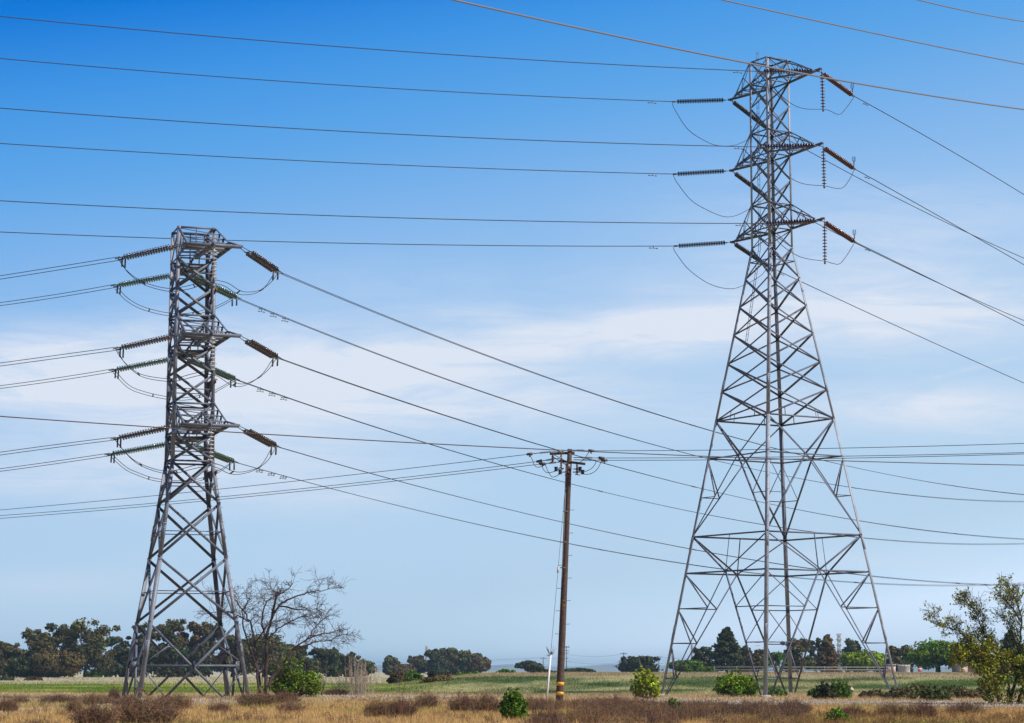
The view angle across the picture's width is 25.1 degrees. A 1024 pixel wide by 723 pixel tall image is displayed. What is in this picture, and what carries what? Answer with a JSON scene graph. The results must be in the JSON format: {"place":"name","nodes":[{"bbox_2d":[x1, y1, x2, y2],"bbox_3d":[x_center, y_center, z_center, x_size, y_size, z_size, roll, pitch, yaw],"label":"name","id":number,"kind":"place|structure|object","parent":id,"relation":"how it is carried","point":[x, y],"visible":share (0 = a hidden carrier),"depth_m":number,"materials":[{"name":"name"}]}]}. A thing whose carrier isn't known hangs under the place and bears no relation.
{"place":"outdoors","nodes":[
{"label":"outdoors","id":0,"kind":"place"},
{"bbox_2d":[0,691,1023,722],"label":"dry grass","id":1,"kind":"structure","parent":0,"point":[51,710],"depth_m":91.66,"materials":[{"name":"beige plant"}]},
{"bbox_2d":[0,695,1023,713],"bbox_3d":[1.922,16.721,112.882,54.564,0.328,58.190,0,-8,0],"label":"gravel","id":2,"kind":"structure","parent":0,"point":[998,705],"depth_m":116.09,"materials":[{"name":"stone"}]},
{"bbox_2d":[0,0,1023,666],"label":"sky","id":3,"kind":"structure","parent":0,"point":[633,326],"materials":[{"name":"blue"}]},
{"bbox_2d":[0,671,1023,722],"bbox_3d":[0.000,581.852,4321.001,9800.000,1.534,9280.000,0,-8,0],"label":"ground","id":4,"kind":"structure","parent":0,"point":[379,674],"depth_m":183.22,"materials":[{"name":"plant"}]},
{"bbox_2d":[0,641,25,677],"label":"eucalyptus tree","id":5,"kind":"object","parent":4,"relation":"on","point":[11,651],"visible":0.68,"depth_m":410.18,"materials":[{"name":"green plant"}]},
{"bbox_2d":[2,656,41,677],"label":"round tree","id":6,"kind":"object","parent":4,"relation":"on","point":[21,667],"visible":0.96,"depth_m":397.73,"materials":[{"name":"green plant"}]},
{"bbox_2d":[16,627,60,676],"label":"eucalyptus tree","id":7,"kind":"object","parent":4,"relation":"on","point":[37,641],"visible":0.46,"depth_m":424.76,"materials":[{"name":"green plant"}]},
{"bbox_2d":[31,649,87,677],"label":"round tree","id":8,"kind":"object","parent":4,"relation":"on","point":[57,663],"visible":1,"depth_m":397.55,"materials":[{"name":"green plant"}]},
{"bbox_2d":[44,622,80,676],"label":"eucalyptus tree","id":9,"kind":"object","parent":4,"relation":"on","point":[58,632],"visible":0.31,"depth_m":431.12,"materials":[{"name":"green plant"}]},
{"bbox_2d":[58,617,120,676],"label":"eucalyptus tree","id":10,"kind":"object","parent":4,"relation":"on","point":[91,651],"visible":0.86,"depth_m":416.75,"materials":[{"name":"green plant"}]},
{"bbox_2d":[69,698,121,722],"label":"dry shrub","id":11,"kind":"object","parent":4,"relation":"on","point":[99,714],"visible":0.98,"depth_m":66.95,"materials":[{"name":"brown plant"}]},
{"bbox_2d":[103,636,138,676],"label":"eucalyptus tree","id":12,"kind":"object","parent":4,"relation":"on","point":[118,648],"visible":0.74,"depth_m":439.02,"materials":[{"name":"green plant"}]},
{"bbox_2d":[128,622,158,676],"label":"eucalyptus tree","id":13,"kind":"object","parent":4,"relation":"on","point":[152,651],"visible":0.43,"depth_m":440.22,"materials":[{"name":"green plant"}]},
{"bbox_2d":[109,679,188,722],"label":"dry shrub","id":14,"kind":"object","parent":4,"relation":"on","point":[139,711],"visible":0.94,"depth_m":68.84,"materials":[{"name":"brown plant"}]},
{"bbox_2d":[150,618,187,668],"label":"eucalyptus tree","id":15,"kind":"object","parent":4,"relation":"on","point":[169,629],"visible":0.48,"depth_m":431.89,"materials":[{"name":"green plant"}]},
{"bbox_2d":[151,691,197,709],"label":"dry shrub","id":16,"kind":"object","parent":4,"relation":"on","point":[181,700],"visible":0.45,"depth_m":96.11,"materials":[{"name":"plant"}]},
{"bbox_2d":[146,645,215,676],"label":"eucalyptus tree","id":17,"kind":"object","parent":4,"relation":"on","point":[172,654],"visible":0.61,"depth_m":418.75,"materials":[{"name":"green plant"}]},
{"bbox_2d":[121,226,249,697],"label":"transmission tower","id":18,"kind":"structure","parent":4,"relation":"on","point":[177,271],"depth_m":133.95,"materials":[{"name":"grey metal"}]},
{"bbox_2d":[104,442,164,462],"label":"insulator string","id":19,"kind":"object","parent":18,"relation":"attached to","point":[140,448],"visible":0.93,"depth_m":139.92,"materials":[{"name":"green glass"}]},
{"bbox_2d":[111,273,169,294],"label":"insulator string","id":20,"kind":"object","parent":18,"relation":"attached to","point":[133,282],"visible":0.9,"depth_m":141.28,"materials":[{"name":"green glass"}]},
{"bbox_2d":[109,357,177,378],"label":"insulator string","id":21,"kind":"object","parent":18,"relation":"attached to","point":[142,364],"visible":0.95,"depth_m":140.59,"materials":[{"name":"green glass"}]},
{"bbox_2d":[110,424,180,447],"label":"insulator string","id":22,"kind":"object","parent":18,"relation":"attached to","point":[138,433],"visible":0.95,"depth_m":130.14,"materials":[{"name":"grey ceramic"}]},
{"bbox_2d":[113,333,182,357],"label":"insulator string","id":23,"kind":"object","parent":18,"relation":"attached to","point":[146,342],"visible":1,"depth_m":130.80,"materials":[{"name":"grey ceramic"}]},
{"bbox_2d":[115,243,184,267],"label":"insulator string","id":24,"kind":"object","parent":18,"relation":"attached to","point":[145,252],"visible":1,"depth_m":131.50,"materials":[{"name":"grey ceramic"}]},
{"bbox_2d":[184,442,238,469],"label":"insulator string","id":25,"kind":"object","parent":18,"relation":"attached to","point":[223,458],"visible":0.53,"depth_m":141.80,"materials":[{"name":"green glass"}]},
{"bbox_2d":[235,462,1015,585],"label":"twin conductor","id":26,"kind":"object","parent":25,"relation":"attached to","point":[259,470],"visible":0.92,"depth_m":173.33,"materials":[{"name":"grey metal"}]},
{"bbox_2d":[187,357,238,387],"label":"insulator string","id":27,"kind":"object","parent":18,"relation":"attached to","point":[227,374],"visible":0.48,"depth_m":142.36,"materials":[{"name":"green glass"}]},
{"bbox_2d":[236,379,1015,544],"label":"twin conductor","id":28,"kind":"object","parent":27,"relation":"attached to","point":[272,392],"visible":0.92,"depth_m":166.52,"materials":[{"name":"grey metal"}]},
{"bbox_2d":[189,274,240,305],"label":"insulator string","id":29,"kind":"object","parent":18,"relation":"attached to","point":[226,292],"visible":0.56,"depth_m":143.07,"materials":[{"name":"green glass"}]},
{"bbox_2d":[238,298,1001,501],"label":"twin conductor","id":30,"kind":"object","parent":29,"relation":"attached to","point":[271,312],"visible":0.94,"depth_m":164.92,"materials":[{"name":"grey metal"}]},
{"bbox_2d":[239,426,279,454],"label":"insulator string","id":31,"kind":"object","parent":18,"relation":"attached to","point":[264,440],"visible":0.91,"depth_m":132.10,"materials":[{"name":"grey ceramic"}]},
{"bbox_2d":[277,446,1003,585],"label":"twin conductor","id":32,"kind":"object","parent":31,"relation":"attached to","point":[629,536],"visible":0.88,"depth_m":161.83,"materials":[{"name":"grey metal"}]},
{"bbox_2d":[240,336,280,366],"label":"insulator string","id":33,"kind":"object","parent":18,"relation":"attached to","point":[260,348],"visible":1,"depth_m":132.77,"materials":[{"name":"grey ceramic"}]},
{"bbox_2d":[280,358,1023,539],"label":"twin conductor","id":34,"kind":"object","parent":33,"relation":"attached to","point":[598,461],"visible":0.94,"depth_m":153.46,"materials":[{"name":"grey metal"}]},
{"bbox_2d":[241,247,282,279],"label":"insulator string","id":35,"kind":"object","parent":18,"relation":"attached to","point":[262,261],"visible":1,"depth_m":133.42,"materials":[{"name":"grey ceramic"}]},
{"bbox_2d":[275,271,1022,494],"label":"twin conductor","id":36,"kind":"object","parent":35,"relation":"attached to","point":[577,387],"visible":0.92,"depth_m":155.43,"materials":[{"name":"grey metal"}]},
{"bbox_2d":[174,621,208,668],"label":"eucalyptus tree","id":37,"kind":"object","parent":4,"relation":"on","point":[196,628],"visible":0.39,"depth_m":440.19,"materials":[{"name":"green plant"}]},
{"bbox_2d":[194,623,227,676],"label":"eucalyptus tree","id":38,"kind":"object","parent":4,"relation":"on","point":[211,640],"visible":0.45,"depth_m":439.24,"materials":[{"name":"green plant"}]},
{"bbox_2d":[209,634,251,676],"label":"eucalyptus tree","id":39,"kind":"object","parent":4,"relation":"on","point":[230,639],"visible":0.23,"depth_m":438.57,"materials":[{"name":"green plant"}]},
{"bbox_2d":[231,688,288,706],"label":"dry shrub","id":40,"kind":"object","parent":4,"relation":"on","point":[257,698],"visible":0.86,"depth_m":104.42,"materials":[{"name":"plant"}]},
{"bbox_2d":[229,632,301,676],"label":"round tree","id":41,"kind":"object","parent":4,"relation":"on","point":[271,645],"visible":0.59,"depth_m":425.71,"materials":[{"name":"green plant"}]},
{"bbox_2d":[194,566,364,692],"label":"bare tree","id":42,"kind":"object","parent":4,"relation":"on","point":[275,594],"visible":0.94,"depth_m":131.93,"materials":[{"name":"brown plant"}]},
{"bbox_2d":[261,654,322,696],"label":"bush","id":43,"kind":"object","parent":4,"relation":"on","point":[291,679],"visible":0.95,"depth_m":133.95,"materials":[{"name":"green plant"}]},
{"bbox_2d":[307,647,356,676],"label":"eucalyptus tree","id":44,"kind":"object","parent":4,"relation":"on","point":[333,665],"visible":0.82,"depth_m":445.48,"materials":[{"name":"green plant"}]},
{"bbox_2d":[338,653,379,695],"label":"withered weed","id":45,"kind":"object","parent":4,"relation":"on","point":[360,685],"visible":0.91,"depth_m":142.46,"materials":[{"name":"plant"}]},
{"bbox_2d":[360,697,392,716],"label":"dry shrub","id":46,"kind":"object","parent":4,"relation":"on","point":[373,706],"visible":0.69,"depth_m":78.93,"materials":[{"name":"plant"}]},
{"bbox_2d":[383,692,419,717],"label":"dry shrub","id":47,"kind":"object","parent":4,"relation":"on","point":[403,705],"visible":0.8,"depth_m":78.10,"materials":[{"name":"plant"}]},
{"bbox_2d":[411,690,441,708],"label":"dry shrub","id":48,"kind":"object","parent":4,"relation":"on","point":[432,699],"visible":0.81,"depth_m":98.74,"materials":[{"name":"plant"}]},
{"bbox_2d":[424,649,449,674],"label":"eucalyptus tree","id":49,"kind":"object","parent":4,"relation":"on","point":[436,662],"visible":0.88,"depth_m":632.88,"materials":[{"name":"green plant"}]},
{"bbox_2d":[433,647,459,674],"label":"eucalyptus tree","id":50,"kind":"object","parent":4,"relation":"on","point":[449,655],"visible":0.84,"depth_m":637.69,"materials":[{"name":"green plant"}]},
{"bbox_2d":[445,689,477,712],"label":"dry shrub","id":51,"kind":"object","parent":4,"relation":"on","point":[459,703],"visible":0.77,"depth_m":86.61,"materials":[{"name":"plant"}]},
{"bbox_2d":[455,650,486,672],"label":"eucalyptus tree","id":52,"kind":"object","parent":4,"relation":"on","point":[465,658],"visible":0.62,"depth_m":638.26,"materials":[{"name":"green plant"}]},
{"bbox_2d":[468,655,490,672],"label":"round tree","id":53,"kind":"object","parent":4,"relation":"on","point":[478,663],"visible":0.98,"depth_m":632.48,"materials":[{"name":"green plant"}]},
{"bbox_2d":[0,671,968,685],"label":"meadow grass","id":54,"kind":"structure","parent":4,"relation":"on","point":[173,679],"depth_m":294.96,"materials":[{"name":"plant"}]},
{"bbox_2d":[467,682,502,713],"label":"dry shrub","id":55,"kind":"object","parent":4,"relation":"on","point":[485,701],"visible":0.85,"depth_m":84.52,"materials":[{"name":"plant"}]},
{"bbox_2d":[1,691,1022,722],"bbox_3d":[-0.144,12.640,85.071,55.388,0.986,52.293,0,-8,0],"label":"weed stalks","id":56,"kind":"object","parent":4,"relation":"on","point":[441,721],"visible":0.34,"depth_m":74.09,"materials":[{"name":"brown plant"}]},
{"bbox_2d":[497,687,529,718],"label":"bush","id":57,"kind":"object","parent":4,"relation":"on","point":[513,702],"visible":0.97,"depth_m":74.90,"materials":[{"name":"green plant"}]},
{"bbox_2d":[550,449,584,699],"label":"utility pole","id":58,"kind":"object","parent":4,"relation":"on","point":[569,462],"visible":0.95,"depth_m":117.54,"materials":[{"name":"brown wood"}]},
{"bbox_2d":[0,416,1023,465],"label":"messenger cable","id":59,"kind":"object","parent":58,"relation":"attached to","point":[486,446],"visible":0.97,"depth_m":116.19,"materials":[{"name":"metal"}]},
{"bbox_2d":[526,451,556,456],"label":"dead end insulator","id":60,"kind":"object","parent":58,"relation":"attached to","point":[529,454],"visible":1,"depth_m":118.00,"materials":[{"name":"grey ceramic"}]},
{"bbox_2d":[3,454,526,509],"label":"service wire","id":61,"kind":"object","parent":60,"relation":"attached to","point":[275,483],"visible":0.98,"depth_m":128.64,"materials":[{"name":"grey metal"}]},
{"bbox_2d":[536,458,559,463],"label":"dead end insulator","id":62,"kind":"object","parent":58,"relation":"attached to","point":[539,461],"visible":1,"depth_m":118.14,"materials":[{"name":"grey ceramic"}]},
{"bbox_2d":[0,461,535,515],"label":"service wire","id":63,"kind":"object","parent":62,"relation":"attached to","point":[276,491],"visible":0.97,"depth_m":129.13,"materials":[{"name":"grey metal"}]},
{"bbox_2d":[573,459,607,462],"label":"dead end insulator","id":64,"kind":"object","parent":58,"relation":"attached to","point":[604,460],"visible":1,"depth_m":117.84,"materials":[{"name":"grey ceramic"}]},
{"bbox_2d":[608,454,1014,460],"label":"service wire","id":65,"kind":"object","parent":64,"relation":"attached to","point":[812,458],"visible":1,"depth_m":114.50,"materials":[{"name":"grey metal"}]},
{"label":"dead end insulator","id":66,"kind":"object","parent":58,"relation":"attached to","visible":0},
{"bbox_2d":[0,464,538,518],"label":"service wire","id":67,"kind":"object","parent":66,"relation":"attached to","point":[281,493],"visible":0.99,"depth_m":129.42,"materials":[{"name":"grey metal"}]},
{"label":"dead end insulator","id":68,"kind":"object","parent":58,"relation":"attached to","visible":0},
{"bbox_2d":[609,443,1023,450],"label":"service wire","id":69,"kind":"object","parent":68,"relation":"attached to","point":[804,448],"visible":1,"depth_m":115.35,"materials":[{"name":"grey metal"}]},
{"bbox_2d":[615,655,663,671],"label":"eucalyptus tree","id":70,"kind":"object","parent":4,"relation":"on","point":[631,663],"visible":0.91,"depth_m":513.01,"materials":[{"name":"green plant"}]},
{"bbox_2d":[629,666,662,698],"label":"bush","id":71,"kind":"object","parent":4,"relation":"on","point":[647,681],"visible":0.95,"depth_m":130.52,"materials":[{"name":"green plant"}]},
{"bbox_2d":[668,659,703,671],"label":"round tree","id":72,"kind":"object","parent":4,"relation":"on","point":[692,665],"visible":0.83,"depth_m":394.89,"materials":[{"name":"green plant"}]},
{"bbox_2d":[691,646,713,666],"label":"eucalyptus tree","id":73,"kind":"object","parent":4,"relation":"on","point":[699,654],"visible":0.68,"depth_m":425.65,"materials":[{"name":"green plant"}]},
{"bbox_2d":[705,626,746,671],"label":"conifer tree","id":74,"kind":"object","parent":4,"relation":"on","point":[727,649],"visible":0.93,"depth_m":395.95,"materials":[{"name":"green plant"}]},
{"bbox_2d":[712,668,759,696],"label":"bush","id":75,"kind":"object","parent":4,"relation":"on","point":[739,685],"visible":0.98,"depth_m":137.23,"materials":[{"name":"green plant"}]},
{"bbox_2d":[743,649,768,671],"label":"eucalyptus tree","id":76,"kind":"object","parent":4,"relation":"on","point":[756,657],"visible":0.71,"depth_m":435.00,"materials":[{"name":"green plant"}]},
{"bbox_2d":[660,51,897,697],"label":"transmission tower","id":77,"kind":"structure","parent":4,"relation":"on","point":[771,185],"depth_m":146.49,"materials":[{"name":"metal"}]},
{"bbox_2d":[672,98,725,103],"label":"insulator string","id":78,"kind":"object","parent":77,"relation":"attached to","point":[709,100],"visible":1,"depth_m":151.41,"materials":[{"name":"grey ceramic"}]},
{"bbox_2d":[0,58,672,103],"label":"conductor","id":79,"kind":"object","parent":78,"relation":"attached to","point":[331,84],"visible":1,"depth_m":143.60,"materials":[{"name":"grey metal"}]},
{"bbox_2d":[673,169,725,175],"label":"insulator string","id":80,"kind":"object","parent":77,"relation":"attached to","point":[718,171],"visible":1,"depth_m":150.72,"materials":[{"name":"grey ceramic"}]},
{"bbox_2d":[0,143,665,175],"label":"conductor","id":81,"kind":"object","parent":80,"relation":"attached to","point":[334,162],"visible":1,"depth_m":143.03,"materials":[{"name":"grey metal"}]},
{"bbox_2d":[674,241,729,247],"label":"insulator string","id":82,"kind":"object","parent":77,"relation":"attached to","point":[702,244],"visible":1,"depth_m":150.10,"materials":[{"name":"grey ceramic"}]},
{"bbox_2d":[3,232,657,248],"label":"conductor","id":83,"kind":"object","parent":82,"relation":"attached to","point":[329,242],"visible":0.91,"depth_m":142.56,"materials":[{"name":"grey metal"}]},
{"bbox_2d":[759,68,813,73],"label":"insulator string","id":84,"kind":"object","parent":77,"relation":"attached to","point":[765,71],"visible":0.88,"depth_m":143.85,"materials":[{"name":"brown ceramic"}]},
{"bbox_2d":[0,16,758,73],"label":"conductor","id":85,"kind":"object","parent":84,"relation":"attached to","point":[376,49],"visible":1,"depth_m":135.60,"materials":[{"name":"grey metal"}]},
{"bbox_2d":[760,143,819,148],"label":"insulator string","id":86,"kind":"object","parent":77,"relation":"attached to","point":[781,146],"visible":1,"depth_m":143.24,"materials":[{"name":"grey ceramic"}]},
{"bbox_2d":[0,108,758,149],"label":"conductor","id":87,"kind":"object","parent":86,"relation":"attached to","point":[378,133],"visible":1,"depth_m":134.97,"materials":[{"name":"grey metal"}]},
{"bbox_2d":[761,218,820,225],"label":"insulator string","id":88,"kind":"object","parent":77,"relation":"attached to","point":[794,221],"visible":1,"depth_m":142.63,"materials":[{"name":"grey ceramic"}]},
{"bbox_2d":[0,200,761,225],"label":"conductor","id":89,"kind":"object","parent":88,"relation":"attached to","point":[382,217],"visible":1,"depth_m":134.38,"materials":[{"name":"grey metal"}]},
{"bbox_2d":[780,637,818,671],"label":"eucalyptus tree","id":90,"kind":"object","parent":4,"relation":"on","point":[796,650],"visible":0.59,"depth_m":425.19,"materials":[{"name":"green plant"}]},
{"bbox_2d":[714,666,888,671],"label":"rail fence","id":91,"kind":"object","parent":4,"relation":"on","point":[824,667],"visible":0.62,"depth_m":335.19,"materials":[{"name":"grey paint"}]},
{"bbox_2d":[812,681,839,698],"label":"bush","id":92,"kind":"object","parent":4,"relation":"on","point":[823,690],"visible":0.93,"depth_m":131.35,"materials":[{"name":"green plant"}]},
{"bbox_2d":[814,634,842,671],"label":"conifer tree","id":93,"kind":"object","parent":4,"relation":"on","point":[827,655],"visible":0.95,"depth_m":400.87,"materials":[{"name":"green plant"}]},
{"bbox_2d":[838,649,887,671],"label":"round tree","id":94,"kind":"object","parent":4,"relation":"on","point":[860,658],"visible":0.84,"depth_m":384.47,"materials":[{"name":"green plant"}]},
{"bbox_2d":[866,699,907,716],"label":"dry shrub","id":95,"kind":"object","parent":4,"relation":"on","point":[892,708],"visible":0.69,"depth_m":78.93,"materials":[{"name":"plant"}]},
{"bbox_2d":[880,686,917,699],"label":"bush","id":96,"kind":"object","parent":4,"relation":"on","point":[893,693],"visible":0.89,"depth_m":129.17,"materials":[{"name":"green plant"}]},
{"bbox_2d":[886,645,915,671],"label":"eucalyptus tree","id":97,"kind":"object","parent":4,"relation":"on","point":[896,653],"visible":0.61,"depth_m":405.47,"materials":[{"name":"green plant"}]},
{"bbox_2d":[903,696,940,718],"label":"dry shrub","id":98,"kind":"object","parent":4,"relation":"on","point":[924,708],"visible":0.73,"depth_m":77.22,"materials":[{"name":"plant"}]},
{"bbox_2d":[913,683,952,700],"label":"bush","id":99,"kind":"object","parent":4,"relation":"on","point":[933,692],"visible":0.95,"depth_m":126.22,"materials":[{"name":"green plant"}]},
{"bbox_2d":[904,637,968,672],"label":"round tree","id":100,"kind":"object","parent":4,"relation":"on","point":[930,654],"visible":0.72,"depth_m":325.07,"materials":[{"name":"green plant"}]},
{"bbox_2d":[942,698,989,713],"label":"dry shrub","id":101,"kind":"object","parent":4,"relation":"on","point":[964,707],"visible":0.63,"depth_m":82.49,"materials":[{"name":"plant"}]},
{"bbox_2d":[919,572,1023,704],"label":"sprawling tree","id":102,"kind":"object","parent":4,"relation":"on","point":[991,672],"visible":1,"depth_m":110.76,"materials":[{"name":"green plant"}]},
{"bbox_2d":[81,664,951,671],"bbox_3d":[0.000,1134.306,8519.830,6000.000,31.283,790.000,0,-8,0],"label":"hills","id":103,"kind":"structure","parent":0,"point":[605,667],"depth_m":8436.06,"materials":[{"name":"plant"}]},
{"bbox_2d":[452,0,1023,109],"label":"conductor","id":104,"kind":"object","parent":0,"point":[504,11],"visible":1,"depth_m":59.76,"materials":[{"name":"silver metal"}]},
{"bbox_2d":[722,0,1023,64],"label":"conductor","id":105,"kind":"object","parent":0,"point":[867,31],"visible":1,"depth_m":66.03,"materials":[{"name":"silver metal"}]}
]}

